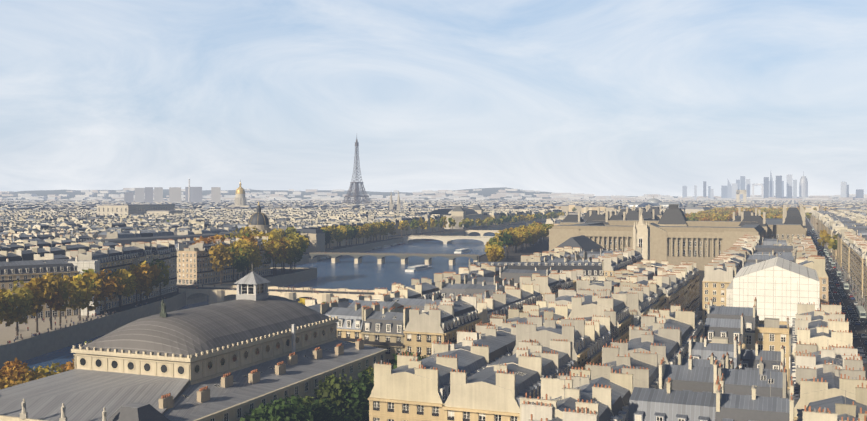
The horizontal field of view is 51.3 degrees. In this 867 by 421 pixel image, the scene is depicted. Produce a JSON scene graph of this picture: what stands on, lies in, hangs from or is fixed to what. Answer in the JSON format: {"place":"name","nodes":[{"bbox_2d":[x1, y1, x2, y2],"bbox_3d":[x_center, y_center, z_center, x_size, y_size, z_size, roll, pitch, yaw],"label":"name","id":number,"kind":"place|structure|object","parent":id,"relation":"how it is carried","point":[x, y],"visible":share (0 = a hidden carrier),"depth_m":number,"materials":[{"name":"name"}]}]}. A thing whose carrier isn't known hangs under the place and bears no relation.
{"place":"outdoors","nodes":[
{"label":"outdoors","id":0,"kind":"place"},
{"bbox_2d":[0,187,853,203],"bbox_3d":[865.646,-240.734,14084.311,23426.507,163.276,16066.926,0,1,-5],"label":"hills","id":1,"kind":"structure","parent":0,"point":[485,192],"depth_m":9359.93,"materials":[{"name":"grey"}]},
{"bbox_2d":[0,200,866,210],"bbox_3d":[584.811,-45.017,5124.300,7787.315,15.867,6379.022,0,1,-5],"label":"city buildings","id":2,"kind":"structure","parent":0,"point":[274,206],"depth_m":3466.78,"materials":[{"name":"stone"}]},
{"bbox_2d":[0,216,866,344],"bbox_3d":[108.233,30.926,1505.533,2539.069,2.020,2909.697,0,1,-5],"label":"road","id":3,"kind":"structure","parent":0,"point":[7,333],"depth_m":399.54,"materials":[{"name":"grey asphalt"}]},
{"bbox_2d":[0,0,866,196],"label":"sky","id":4,"kind":"structure","parent":0,"point":[597,97],"materials":[{"name":"blue"}]},
{"bbox_2d":[97,204,866,389],"bbox_3d":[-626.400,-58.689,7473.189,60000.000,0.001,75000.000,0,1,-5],"label":"ground","id":5,"kind":"structure","parent":0,"point":[857,330],"depth_m":598.14,"materials":[{"name":"grey"}]},
{"bbox_2d":[0,215,565,371],"bbox_3d":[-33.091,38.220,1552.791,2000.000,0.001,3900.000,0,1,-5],"label":"river","id":6,"kind":"structure","parent":5,"relation":"on","point":[367,273],"depth_m":756.91,"materials":[{"name":"liquid"}]},
{"bbox_2d":[0,179,806,420],"bbox_3d":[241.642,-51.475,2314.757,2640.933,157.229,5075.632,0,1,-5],"label":"stonework","id":7,"kind":"object","parent":5,"relation":"on","point":[657,245],"visible":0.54,"depth_m":677.41,"materials":[{"name":"stone"}]},
{"bbox_2d":[16,217,823,413],"bbox_3d":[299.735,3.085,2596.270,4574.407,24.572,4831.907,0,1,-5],"label":"trunks","id":8,"kind":"object","parent":5,"relation":"on","point":[291,267],"visible":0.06,"depth_m":628.77,"materials":[{"name":"brown plant"}]},
{"bbox_2d":[0,205,837,420],"bbox_3d":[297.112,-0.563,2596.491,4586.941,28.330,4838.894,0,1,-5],"label":"foliage","id":9,"kind":"object","parent":8,"relation":"attached to","point":[86,286],"visible":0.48,"depth_m":417.41,"materials":[{"name":"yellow plant"}]},
{"bbox_2d":[0,207,866,420],"bbox_3d":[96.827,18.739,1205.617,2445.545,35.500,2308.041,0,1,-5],"label":"building walls","id":10,"kind":"structure","parent":5,"relation":"on","point":[413,391],"depth_m":203.79,"materials":[{"name":"beige stone"}]},
{"bbox_2d":[0,203,866,420],"bbox_3d":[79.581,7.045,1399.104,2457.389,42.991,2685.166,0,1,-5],"label":"slate roofs","id":11,"kind":"structure","parent":10,"relation":"on","point":[673,214],"depth_m":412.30,"materials":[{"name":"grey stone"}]},
{"bbox_2d":[236,180,267,224],"bbox_3d":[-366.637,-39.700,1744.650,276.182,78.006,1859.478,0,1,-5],"label":"gilding","id":12,"kind":"object","parent":11,"relation":"on","point":[240,190],"visible":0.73,"depth_m":2635.61,"materials":[{"name":"gold metal"}]},
{"bbox_2d":[0,206,866,420],"bbox_3d":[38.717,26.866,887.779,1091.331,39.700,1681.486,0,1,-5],"label":"windows","id":13,"kind":"structure","parent":10,"relation":"in","point":[246,288],"depth_m":288.28,"materials":[{"name":"black glass"}]},
{"bbox_2d":[1,231,866,420],"bbox_3d":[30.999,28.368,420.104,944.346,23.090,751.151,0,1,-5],"label":"chimney pots","id":14,"kind":"object","parent":10,"relation":"on","point":[488,324],"visible":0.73,"depth_m":212.35,"materials":[{"name":"ceramic"}]},
{"bbox_2d":[4,234,866,420],"bbox_3d":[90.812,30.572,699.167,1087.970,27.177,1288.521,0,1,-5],"label":"dormer windows","id":15,"kind":"structure","parent":10,"relation":"attached to","point":[668,291],"depth_m":235.56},
{"bbox_2d":[68,235,818,368],"bbox_3d":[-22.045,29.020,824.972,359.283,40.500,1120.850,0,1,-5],"label":"tarpaulin","id":16,"kind":"object","parent":10,"relation":"on","point":[759,278],"visible":0.27,"depth_m":280.24,"materials":[{"name":"white fabric"}]},
{"bbox_2d":[0,188,866,214],"bbox_3d":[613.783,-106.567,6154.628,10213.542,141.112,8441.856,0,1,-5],"label":"city","id":17,"kind":"object","parent":5,"relation":"on","point":[439,195],"visible":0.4,"depth_m":7665.09},
{"bbox_2d":[0,138,866,420],"bbox_3d":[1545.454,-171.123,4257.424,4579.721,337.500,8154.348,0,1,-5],"label":"ironwork","id":18,"kind":"object","parent":5,"relation":"on","point":[357,196],"visible":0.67,"depth_m":497.57,"materials":[{"name":"metal"}]},
{"bbox_2d":[5,229,866,363],"bbox_3d":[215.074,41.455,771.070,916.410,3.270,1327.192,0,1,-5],"label":"vehicles","id":19,"kind":"object","parent":5,"relation":"on","point":[860,311],"visible":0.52,"depth_m":456.16,"materials":[{"name":"paint"}]},
{"bbox_2d":[124,173,863,269],"bbox_3d":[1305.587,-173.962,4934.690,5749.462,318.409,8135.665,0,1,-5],"label":"high-rise buildings","id":20,"kind":"structure","parent":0,"point":[729,191],"depth_m":8131.18,"materials":[{"name":"grey concrete"}]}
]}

